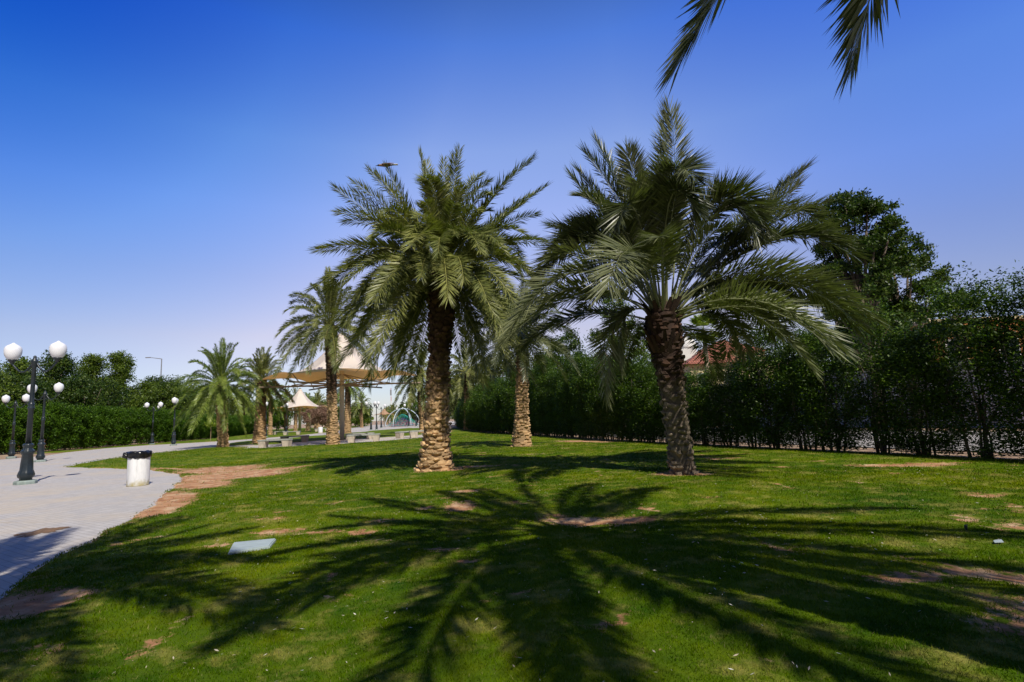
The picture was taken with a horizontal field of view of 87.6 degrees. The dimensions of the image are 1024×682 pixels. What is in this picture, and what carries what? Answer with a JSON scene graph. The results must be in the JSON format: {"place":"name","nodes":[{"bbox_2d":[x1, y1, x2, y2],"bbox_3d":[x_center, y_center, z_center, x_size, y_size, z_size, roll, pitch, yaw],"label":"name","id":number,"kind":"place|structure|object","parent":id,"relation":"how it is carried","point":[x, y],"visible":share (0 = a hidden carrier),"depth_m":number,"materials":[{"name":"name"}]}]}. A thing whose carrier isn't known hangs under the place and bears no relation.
{"place":"outdoors","nodes":[
{"label":"outdoors","id":0,"kind":"place"},
{"bbox_2d":[17,425,368,454],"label":"lawn","id":1,"kind":"structure","parent":0,"point":[278,434],"depth_m":66.94,"materials":[{"name":"plant"}]},
{"bbox_2d":[252,380,289,434],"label":"date palm","id":2,"kind":"object","parent":1,"relation":"on","point":[270,417],"visible":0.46,"depth_m":81.85,"materials":[{"name":"green plant"}]},
{"bbox_2d":[267,398,293,430],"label":"broadleaf tree","id":3,"kind":"object","parent":1,"relation":"on","point":[277,423],"visible":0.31,"depth_m":130.49,"materials":[{"name":"green plant"}]},
{"bbox_2d":[273,385,302,430],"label":"date palm","id":4,"kind":"object","parent":1,"relation":"on","point":[283,412],"visible":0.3,"depth_m":100.51,"materials":[{"name":"green plant"}]},
{"bbox_2d":[273,389,326,430],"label":"tent canopy","id":5,"kind":"object","parent":1,"relation":"on","point":[301,399],"visible":0.69,"depth_m":97.72,"materials":[{"name":"white fabric"}]},
{"bbox_2d":[299,409,316,431],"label":"dry bush","id":6,"kind":"object","parent":1,"relation":"on","point":[310,420],"visible":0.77,"depth_m":91.06,"materials":[{"name":"brown plant"}]},
{"bbox_2d":[310,402,326,426],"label":"dry bush","id":7,"kind":"object","parent":1,"relation":"on","point":[319,415],"visible":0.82,"depth_m":88.45,"materials":[{"name":"brown plant"}]},
{"bbox_2d":[0,421,455,598],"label":"pavement","id":8,"kind":"structure","parent":0,"point":[86,505],"depth_m":12.43,"materials":[{"name":"concrete"}]},
{"bbox_2d":[3,341,66,484],"bbox_3d":[-15.761,2.326,17.503,1.970,4.660,0.600,-3,-8,0],"label":"street lamp","id":9,"kind":"object","parent":8,"relation":"on","point":[12,352],"visible":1,"depth_m":17.53,"materials":[{"name":"metal"}]},
{"bbox_2d":[14,526,68,536],"bbox_3d":[-7.508,3.035,8.496,0.565,0.001,0.779,-3,-8,0],"label":"stain","id":10,"kind":"object","parent":8,"relation":"on","point":[44,530],"visible":1,"depth_m":8.50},
{"bbox_2d":[27,382,63,461],"bbox_3d":[-27.711,4.796,31.572,1.970,4.660,0.600,-2,-8,-4],"label":"street lamp","id":11,"kind":"object","parent":8,"relation":"on","point":[58,389],"visible":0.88,"depth_m":31.53,"materials":[{"name":"black metal"}]},
{"bbox_2d":[122,450,151,486],"bbox_3d":[-10.613,3.611,15.170,0.653,0.981,0.616,-3,-8,0],"label":"trash bin","id":12,"kind":"object","parent":8,"relation":"on","point":[138,468],"visible":1,"depth_m":14.96,"materials":[{"name":"white concrete"}]},
{"bbox_2d":[257,438,292,447],"bbox_3d":[-16.396,7.089,36.982,2.300,0.565,0.540,-3,-8,6],"label":"bench","id":13,"kind":"object","parent":8,"relation":"on","point":[265,443],"visible":0.8,"depth_m":36.80,"materials":[{"name":"concrete"}]},
{"bbox_2d":[259,334,420,439],"bbox_3d":[-14.640,3.868,45.991,13.390,9.340,11.666,-1,-8,-14],"label":"tent canopy","id":14,"kind":"object","parent":8,"relation":"on","point":[348,367],"visible":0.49,"depth_m":45.47,"materials":[{"name":"white fabric"}]},
{"bbox_2d":[351,392,372,427],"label":"date palm","id":15,"kind":"object","parent":8,"relation":"on","point":[361,412],"visible":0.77,"depth_m":126.82,"materials":[{"name":"green plant"}]},
{"bbox_2d":[347,433,380,442],"bbox_3d":[-10.645,6.979,38.374,2.300,0.565,0.540,-2,-8,-8],"label":"bench","id":16,"kind":"object","parent":8,"relation":"on","point":[351,438],"visible":0.91,"depth_m":38.17,"materials":[{"name":"concrete"}]},
{"bbox_2d":[229,428,421,445],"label":"lawn","id":17,"kind":"structure","parent":0,"point":[388,433],"depth_m":52.88,"materials":[{"name":"plant"}]},
{"bbox_2d":[228,346,295,443],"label":"date palm","id":18,"kind":"object","parent":17,"relation":"on","point":[262,367],"visible":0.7,"depth_m":45.97,"materials":[{"name":"green plant"}]},
{"bbox_2d":[337,379,366,433],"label":"date palm","id":19,"kind":"object","parent":17,"relation":"on","point":[347,409],"visible":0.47,"depth_m":70.17,"materials":[{"name":"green plant"}]},
{"bbox_2d":[391,341,456,432],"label":"date palm","id":20,"kind":"object","parent":17,"relation":"on","point":[421,391],"visible":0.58,"depth_m":56.06,"materials":[{"name":"green plant"}]},
{"bbox_2d":[385,408,418,426],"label":"climbing dome","id":21,"kind":"structure","parent":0,"point":[400,421],"depth_m":111.36,"materials":[{"name":"blue paint"}]},
{"bbox_2d":[0,428,1023,681],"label":"lawn","id":22,"kind":"structure","parent":0,"point":[56,598],"depth_m":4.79,"materials":[{"name":"plant"}]},
{"bbox_2d":[169,338,264,446],"bbox_3d":[-22.573,3.986,41.553,6.597,8.648,6.677,-3,-8,0],"label":"date palm","id":23,"kind":"object","parent":22,"relation":"on","point":[221,389],"visible":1,"depth_m":40.81,"materials":[{"name":"green plant"}]},
{"bbox_2d":[228,538,275,554],"bbox_3d":[-3.148,2.505,6.504,0.492,0.055,0.600,1,-8,-22],"label":"manhole cover","id":24,"kind":"object","parent":22,"relation":"on","point":[243,546],"visible":0.8,"depth_m":6.46,"materials":[{"name":"concrete"}]},
{"bbox_2d":[270,266,384,444],"bbox_3d":[-13.004,0.729,36.526,7.850,12.840,6.470,-3,-8,0],"label":"date palm","id":25,"kind":"object","parent":22,"relation":"on","point":[332,301],"visible":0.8,"depth_m":36.62,"materials":[{"name":"green plant"}]},
{"bbox_2d":[302,143,560,471],"bbox_3d":[-1.953,-1.247,16.156,6.874,10.245,6.874,4,-10,-40],"label":"date palm","id":26,"kind":"object","parent":22,"relation":"on","point":[442,278],"visible":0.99,"depth_m":15.51,"materials":[{"name":"green plant"}]},
{"bbox_2d":[449,341,489,429],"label":"date palm","id":27,"kind":"object","parent":22,"relation":"on","point":[467,380],"visible":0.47,"depth_m":61.47,"materials":[{"name":"green plant"}]},
{"bbox_2d":[478,376,505,432],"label":"hedge shrub","id":28,"kind":"object","parent":22,"relation":"on","point":[482,413],"visible":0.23,"depth_m":47.63,"materials":[{"name":"green plant"}]},
{"bbox_2d":[0,448,1023,660],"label":"soil crumbs","id":29,"kind":"object","parent":22,"relation":"on","point":[1005,615],"visible":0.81,"depth_m":12.45,"materials":[{"name":"brown soil"}]},
{"bbox_2d":[462,278,580,446],"bbox_3d":[0.449,1.010,25.340,5.737,8.070,5.691,-3,-8,0],"label":"date palm","id":30,"kind":"object","parent":22,"relation":"on","point":[521,436],"visible":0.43,"depth_m":24.76,"materials":[{"name":"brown plant"}]},
{"bbox_2d":[555,351,581,437],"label":"hedge shrub","id":31,"kind":"object","parent":22,"relation":"on","point":[561,382],"visible":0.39,"depth_m":31.55,"materials":[{"name":"green plant"}]},
{"bbox_2d":[616,352,658,441],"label":"hedge shrub","id":32,"kind":"object","parent":22,"relation":"on","point":[631,382],"visible":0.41,"depth_m":24.76,"materials":[{"name":"green plant"}]},
{"bbox_2d":[641,377,689,440],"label":"hedge shrub","id":33,"kind":"object","parent":22,"relation":"on","point":[660,421],"visible":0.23,"depth_m":22.68,"materials":[{"name":"green plant"}]},
{"bbox_2d":[656,371,710,443],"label":"hedge shrub","id":34,"kind":"object","parent":22,"relation":"on","point":[688,392],"visible":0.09,"depth_m":21.46,"materials":[{"name":"green plant"}]},
{"bbox_2d":[489,92,895,474],"bbox_3d":[4.011,-1.404,12.702,9.444,9.074,6.917,-3,-8,0],"label":"date palm","id":35,"kind":"object","parent":22,"relation":"on","point":[634,236],"visible":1,"depth_m":12.20,"materials":[{"name":"green plant"}]},
{"bbox_2d":[692,358,751,446],"bbox_3d":[7.974,2.289,19.936,2.299,3.238,2.541,3,-10,-36],"label":"hedge shrub","id":36,"kind":"object","parent":22,"relation":"on","point":[718,421],"visible":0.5,"depth_m":19.64,"materials":[{"name":"green plant"}]},
{"bbox_2d":[729,320,805,447],"bbox_3d":[8.680,1.403,18.044,2.245,4.443,2.561,1,-9,-25],"label":"hedge shrub","id":37,"kind":"object","parent":22,"relation":"on","point":[759,400],"visible":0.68,"depth_m":17.80,"materials":[{"name":"green plant"}]},
{"bbox_2d":[653,0,900,101],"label":"date palm","id":38,"kind":"object","parent":22,"relation":"on","point":[853,21],"visible":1,"depth_m":5.10,"materials":[{"name":"green plant"}]},
{"bbox_2d":[858,316,976,455],"bbox_3d":[10.483,1.192,13.970,2.245,3.573,2.561,1,-9,-27],"label":"hedge shrub","id":39,"kind":"object","parent":22,"relation":"on","point":[895,376],"visible":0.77,"depth_m":13.69,"materials":[{"name":"green plant"}]},
{"bbox_2d":[907,261,1023,458],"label":"hedge shrub","id":40,"kind":"object","parent":22,"relation":"on","point":[986,450],"visible":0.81,"depth_m":12.66,"materials":[{"name":"green plant"}]},
{"bbox_2d":[0,418,1023,459],"bbox_3d":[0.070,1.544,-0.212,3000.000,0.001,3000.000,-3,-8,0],"label":"ground","id":41,"kind":"structure","parent":0,"point":[4,455],"depth_m":23.10,"materials":[{"name":"soil"}]},
{"bbox_2d":[0,360,26,413],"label":"broadleaf tree","id":42,"kind":"object","parent":41,"relation":"on","point":[8,387],"visible":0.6,"depth_m":51.58,"materials":[{"name":"green plant"}]},
{"bbox_2d":[0,402,27,454],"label":"hedge shrub","id":43,"kind":"object","parent":41,"relation":"on","point":[6,438],"visible":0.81,"depth_m":48.40,"materials":[{"name":"green plant"}]},
{"bbox_2d":[2,394,29,458],"bbox_3d":[-36.515,6.236,39.161,1.970,4.660,0.600,-3,-8,0],"label":"street lamp","id":44,"kind":"object","parent":41,"relation":"on","point":[5,401],"visible":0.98,"depth_m":39.18,"materials":[{"name":"black metal"}]},
{"bbox_2d":[0,356,47,451],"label":"broadleaf tree","id":45,"kind":"object","parent":41,"relation":"on","point":[22,364],"visible":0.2,"depth_m":56.78,"materials":[{"name":"green plant"}]},
{"bbox_2d":[10,403,53,450],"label":"hedge shrub","id":46,"kind":"object","parent":41,"relation":"on","point":[36,430],"visible":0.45,"depth_m":50.39,"materials":[{"name":"green plant"}]},
{"bbox_2d":[0,369,63,452],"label":"broadleaf tree","id":47,"kind":"object","parent":41,"relation":"on","point":[48,388],"visible":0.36,"depth_m":54.10,"materials":[{"name":"green plant"}]},
{"bbox_2d":[38,401,74,450],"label":"hedge shrub","id":48,"kind":"object","parent":41,"relation":"on","point":[57,438],"visible":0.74,"depth_m":52.50,"materials":[{"name":"green plant"}]},
{"bbox_2d":[29,349,85,402],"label":"broadleaf tree","id":49,"kind":"object","parent":41,"relation":"on","point":[65,365],"visible":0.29,"depth_m":62.90,"materials":[{"name":"green plant"}]},
{"bbox_2d":[56,403,90,449],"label":"hedge shrub","id":50,"kind":"object","parent":41,"relation":"on","point":[73,441],"visible":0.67,"depth_m":54.23,"materials":[{"name":"green plant"}]},
{"bbox_2d":[71,404,102,448],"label":"hedge shrub","id":51,"kind":"object","parent":41,"relation":"on","point":[87,439],"visible":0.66,"depth_m":55.91,"materials":[{"name":"green plant"}]},
{"bbox_2d":[47,372,135,429],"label":"broadleaf tree","id":52,"kind":"object","parent":41,"relation":"on","point":[76,388],"visible":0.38,"depth_m":60.99,"materials":[{"name":"green plant"}]},
{"bbox_2d":[73,352,111,401],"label":"broadleaf tree","id":53,"kind":"object","parent":41,"relation":"on","point":[92,364],"visible":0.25,"depth_m":68.56,"materials":[{"name":"green plant"}]},
{"bbox_2d":[86,405,117,447],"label":"hedge shrub","id":54,"kind":"object","parent":41,"relation":"on","point":[104,435],"visible":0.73,"depth_m":57.83,"materials":[{"name":"green plant"}]},
{"bbox_2d":[103,405,131,446],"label":"hedge shrub","id":55,"kind":"object","parent":41,"relation":"on","point":[118,436],"visible":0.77,"depth_m":59.51,"materials":[{"name":"green plant"}]},
{"bbox_2d":[97,350,148,413],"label":"broadleaf tree","id":56,"kind":"object","parent":41,"relation":"on","point":[119,364],"visible":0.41,"depth_m":69.45,"materials":[{"name":"green plant"}]},
{"bbox_2d":[116,406,142,445],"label":"hedge shrub","id":57,"kind":"object","parent":41,"relation":"on","point":[130,436],"visible":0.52,"depth_m":61.12,"materials":[{"name":"green plant"}]},
{"bbox_2d":[130,405,158,443],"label":"hedge shrub","id":58,"kind":"object","parent":41,"relation":"on","point":[142,436],"visible":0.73,"depth_m":62.61,"materials":[{"name":"green plant"}]},
{"bbox_2d":[124,374,191,417],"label":"broadleaf tree","id":59,"kind":"object","parent":41,"relation":"on","point":[157,378],"visible":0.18,"depth_m":74.56,"materials":[{"name":"green plant"}]},
{"bbox_2d":[146,407,171,442],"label":"hedge shrub","id":60,"kind":"object","parent":41,"relation":"on","point":[159,430],"visible":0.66,"depth_m":64.60,"materials":[{"name":"green plant"}]},
{"bbox_2d":[132,378,193,417],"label":"broadleaf tree","id":61,"kind":"object","parent":41,"relation":"on","point":[152,388],"visible":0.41,"depth_m":73.09,"materials":[{"name":"green plant"}]},
{"bbox_2d":[158,409,178,441],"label":"hedge shrub","id":62,"kind":"object","parent":41,"relation":"on","point":[168,436],"visible":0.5,"depth_m":66.07,"materials":[{"name":"green plant"}]},
{"bbox_2d":[168,409,188,440],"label":"hedge shrub","id":63,"kind":"object","parent":41,"relation":"on","point":[181,424],"visible":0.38,"depth_m":68.40,"materials":[{"name":"green plant"}]},
{"bbox_2d":[184,413,203,440],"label":"hedge shrub","id":64,"kind":"object","parent":41,"relation":"on","point":[195,433],"visible":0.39,"depth_m":72.02,"materials":[{"name":"green plant"}]},
{"bbox_2d":[194,414,210,439],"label":"hedge shrub","id":65,"kind":"object","parent":41,"relation":"on","point":[204,433],"visible":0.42,"depth_m":74.10,"materials":[{"name":"green plant"}]},
{"bbox_2d":[344,403,372,426],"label":"broadleaf tree","id":66,"kind":"object","parent":41,"relation":"on","point":[356,419],"visible":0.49,"depth_m":140.46,"materials":[{"name":"green plant"}]},
{"bbox_2d":[448,359,500,414],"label":"tamarisk tree","id":67,"kind":"object","parent":41,"relation":"on","point":[453,405],"visible":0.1,"depth_m":82.44,"materials":[{"name":"green plant"}]},
{"bbox_2d":[468,385,488,431],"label":"hedge shrub","id":68,"kind":"object","parent":41,"relation":"on","point":[474,401],"visible":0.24,"depth_m":51.87,"materials":[{"name":"green plant"}]},
{"bbox_2d":[475,346,515,389],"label":"tamarisk tree","id":69,"kind":"object","parent":41,"relation":"on","point":[500,371],"visible":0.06,"depth_m":70.48,"materials":[{"name":"green plant"}]},
{"bbox_2d":[482,381,511,432],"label":"hedge shrub","id":70,"kind":"object","parent":41,"relation":"on","point":[490,427],"visible":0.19,"depth_m":45.83,"materials":[{"name":"green plant"}]},
{"bbox_2d":[488,377,513,433],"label":"hedge shrub","id":71,"kind":"object","parent":41,"relation":"on","point":[497,401],"visible":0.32,"depth_m":43.70,"materials":[{"name":"green plant"}]},
{"bbox_2d":[498,369,529,432],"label":"hedge shrub","id":72,"kind":"object","parent":41,"relation":"on","point":[507,426],"visible":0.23,"depth_m":41.88,"materials":[{"name":"green plant"}]},
{"bbox_2d":[504,367,536,433],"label":"hedge shrub","id":73,"kind":"object","parent":41,"relation":"on","point":[512,412],"visible":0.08,"depth_m":39.85,"materials":[{"name":"green plant"}]},
{"bbox_2d":[528,366,543,434],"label":"hedge shrub","id":74,"kind":"object","parent":41,"relation":"on","point":[531,423],"visible":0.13,"depth_m":37.67,"materials":[{"name":"green plant"}]},
{"bbox_2d":[528,361,551,435],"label":"hedge shrub","id":75,"kind":"object","parent":41,"relation":"on","point":[534,419],"visible":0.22,"depth_m":36.83,"materials":[{"name":"green plant"}]},
{"bbox_2d":[531,349,556,436],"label":"hedge shrub","id":76,"kind":"object","parent":41,"relation":"on","point":[542,385],"visible":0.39,"depth_m":35.53,"materials":[{"name":"green plant"}]},
{"bbox_2d":[536,366,560,436],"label":"hedge shrub","id":77,"kind":"object","parent":41,"relation":"on","point":[546,381],"visible":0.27,"depth_m":34.56,"materials":[{"name":"green plant"}]},
{"bbox_2d":[543,371,569,436],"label":"hedge shrub","id":78,"kind":"object","parent":41,"relation":"on","point":[549,401],"visible":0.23,"depth_m":33.68,"materials":[{"name":"green plant"}]},
{"bbox_2d":[549,363,576,436],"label":"hedge shrub","id":79,"kind":"object","parent":41,"relation":"on","point":[557,373],"visible":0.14,"depth_m":32.64,"materials":[{"name":"green plant"}]},
{"bbox_2d":[539,328,590,377],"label":"broadleaf tree","id":80,"kind":"object","parent":41,"relation":"on","point":[571,345],"visible":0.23,"depth_m":51.12,"materials":[{"name":"green plant"}]},
{"bbox_2d":[561,360,587,437],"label":"hedge shrub","id":81,"kind":"object","parent":41,"relation":"on","point":[567,392],"visible":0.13,"depth_m":30.93,"materials":[{"name":"green plant"}]},
{"bbox_2d":[567,349,599,438],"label":"hedge shrub","id":82,"kind":"object","parent":41,"relation":"on","point":[576,414],"visible":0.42,"depth_m":29.73,"materials":[{"name":"green plant"}]},
{"bbox_2d":[577,355,610,439],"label":"hedge shrub","id":83,"kind":"object","parent":41,"relation":"on","point":[583,410],"visible":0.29,"depth_m":28.83,"materials":[{"name":"green plant"}]},
{"bbox_2d":[581,354,625,440],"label":"hedge shrub","id":84,"kind":"object","parent":41,"relation":"on","point":[592,382],"visible":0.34,"depth_m":27.64,"materials":[{"name":"green plant"}]},
{"bbox_2d":[596,361,628,440],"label":"hedge shrub","id":85,"kind":"object","parent":41,"relation":"on","point":[606,421],"visible":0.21,"depth_m":26.67,"materials":[{"name":"green plant"}]},
{"bbox_2d":[583,297,647,422],"bbox_3d":[9.059,1.498,45.078,5.340,11.720,6.170,4,-10,-38],"label":"broadleaf tree","id":86,"kind":"object","parent":41,"relation":"on","point":[607,302],"visible":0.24,"depth_m":44.87,"materials":[{"name":"green plant"}]},
{"bbox_2d":[601,360,640,440],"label":"hedge shrub","id":87,"kind":"object","parent":41,"relation":"on","point":[618,405],"visible":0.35,"depth_m":25.73,"materials":[{"name":"green plant"}]},
{"bbox_2d":[627,360,664,442],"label":"hedge shrub","id":88,"kind":"object","parent":41,"relation":"on","point":[639,391],"visible":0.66,"depth_m":23.57,"materials":[{"name":"green plant"}]},
{"bbox_2d":[632,327,688,418],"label":"broadleaf tree","id":89,"kind":"object","parent":41,"relation":"on","point":[646,352],"visible":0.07,"depth_m":46.42,"materials":[{"name":"green plant"}]},
{"bbox_2d":[684,313,717,371],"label":"fan palm","id":90,"kind":"object","parent":41,"relation":"on","point":[699,320],"visible":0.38,"depth_m":45.02,"materials":[{"name":"green plant"}]},
{"bbox_2d":[684,364,733,444],"bbox_3d":[7.441,2.426,20.765,2.166,3.240,2.475,1,-9,-27],"label":"hedge shrub","id":91,"kind":"object","parent":41,"relation":"on","point":[704,439],"visible":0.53,"depth_m":20.52,"materials":[{"name":"green plant"}]},
{"bbox_2d":[682,337,793,383],"bbox_3d":[22.684,3.562,58.166,11.000,9.900,11.500,-3,-8,0],"label":"villa","id":92,"kind":"object","parent":41,"relation":"on","point":[690,359],"visible":0.2,"depth_m":54.66,"materials":[{"name":"white concrete"}]},
{"bbox_2d":[711,349,783,447],"bbox_3d":[8.336,1.915,18.840,2.233,3.661,2.516,4,-10,-42],"label":"hedge shrub","id":93,"kind":"object","parent":41,"relation":"on","point":[734,422],"visible":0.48,"depth_m":18.68,"materials":[{"name":"green plant"}]},
{"bbox_2d":[761,323,841,449],"bbox_3d":[9.131,1.371,17.003,2.166,4.178,2.475,-2,-8,-4],"label":"hedge shrub","id":94,"kind":"object","parent":41,"relation":"on","point":[801,441],"visible":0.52,"depth_m":16.81,"materials":[{"name":"green plant"}]},
{"bbox_2d":[782,324,871,451],"bbox_3d":[9.503,1.381,16.047,2.299,3.856,2.541,-1,-8,-11],"label":"hedge shrub","id":95,"kind":"object","parent":41,"relation":"on","point":[824,439],"visible":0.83,"depth_m":15.77,"materials":[{"name":"green plant"}]},
{"bbox_2d":[684,357,1023,427],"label":"boundary wall","id":96,"kind":"structure","parent":41,"relation":"on","point":[906,398],"depth_m":25.60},
{"bbox_2d":[802,187,919,422],"bbox_3d":[17.788,-1.781,26.623,4.888,12.413,5.308,-3,-8,0],"label":"broadleaf tree","id":97,"kind":"object","parent":41,"relation":"on","point":[850,207],"visible":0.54,"depth_m":26.20,"materials":[{"name":"green plant"}]},
{"bbox_2d":[826,290,921,452],"bbox_3d":[10.081,0.853,15.000,2.233,4.586,2.516,-1,-8,-15],"label":"hedge shrub","id":98,"kind":"object","parent":41,"relation":"on","point":[871,425],"visible":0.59,"depth_m":14.85,"materials":[{"name":"green plant"}]},
{"bbox_2d":[841,231,960,426],"bbox_3d":[19.861,-0.633,27.505,4.599,10.163,5.623,1,-8,-22],"label":"broadleaf tree","id":99,"kind":"object","parent":41,"relation":"on","point":[921,264],"visible":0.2,"depth_m":26.52,"materials":[{"name":"green plant"}]},
{"bbox_2d":[927,285,992,359],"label":"fan palm","id":100,"kind":"object","parent":41,"relation":"on","point":[955,313],"visible":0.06,"depth_m":27.89,"materials":[{"name":"green plant"}]},
{"bbox_2d":[959,260,1023,459],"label":"hedge shrub","id":101,"kind":"object","parent":41,"relation":"on","point":[1008,302],"visible":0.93,"depth_m":11.87,"materials":[{"name":"green plant"}]},
{"bbox_2d":[0,0,1023,424],"label":"sky","id":102,"kind":"structure","parent":0,"point":[167,167],"materials":[{"name":"blue"}]},
{"bbox_2d":[15,469,1023,681],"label":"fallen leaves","id":103,"kind":"object","parent":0,"point":[574,571],"visible":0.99,"depth_m":5.01,"materials":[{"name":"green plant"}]},
{"bbox_2d":[655,429,1023,452],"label":"road","id":104,"kind":"structure","parent":0,"point":[926,440],"depth_m":18.11,"materials":[{"name":"grey asphalt"}]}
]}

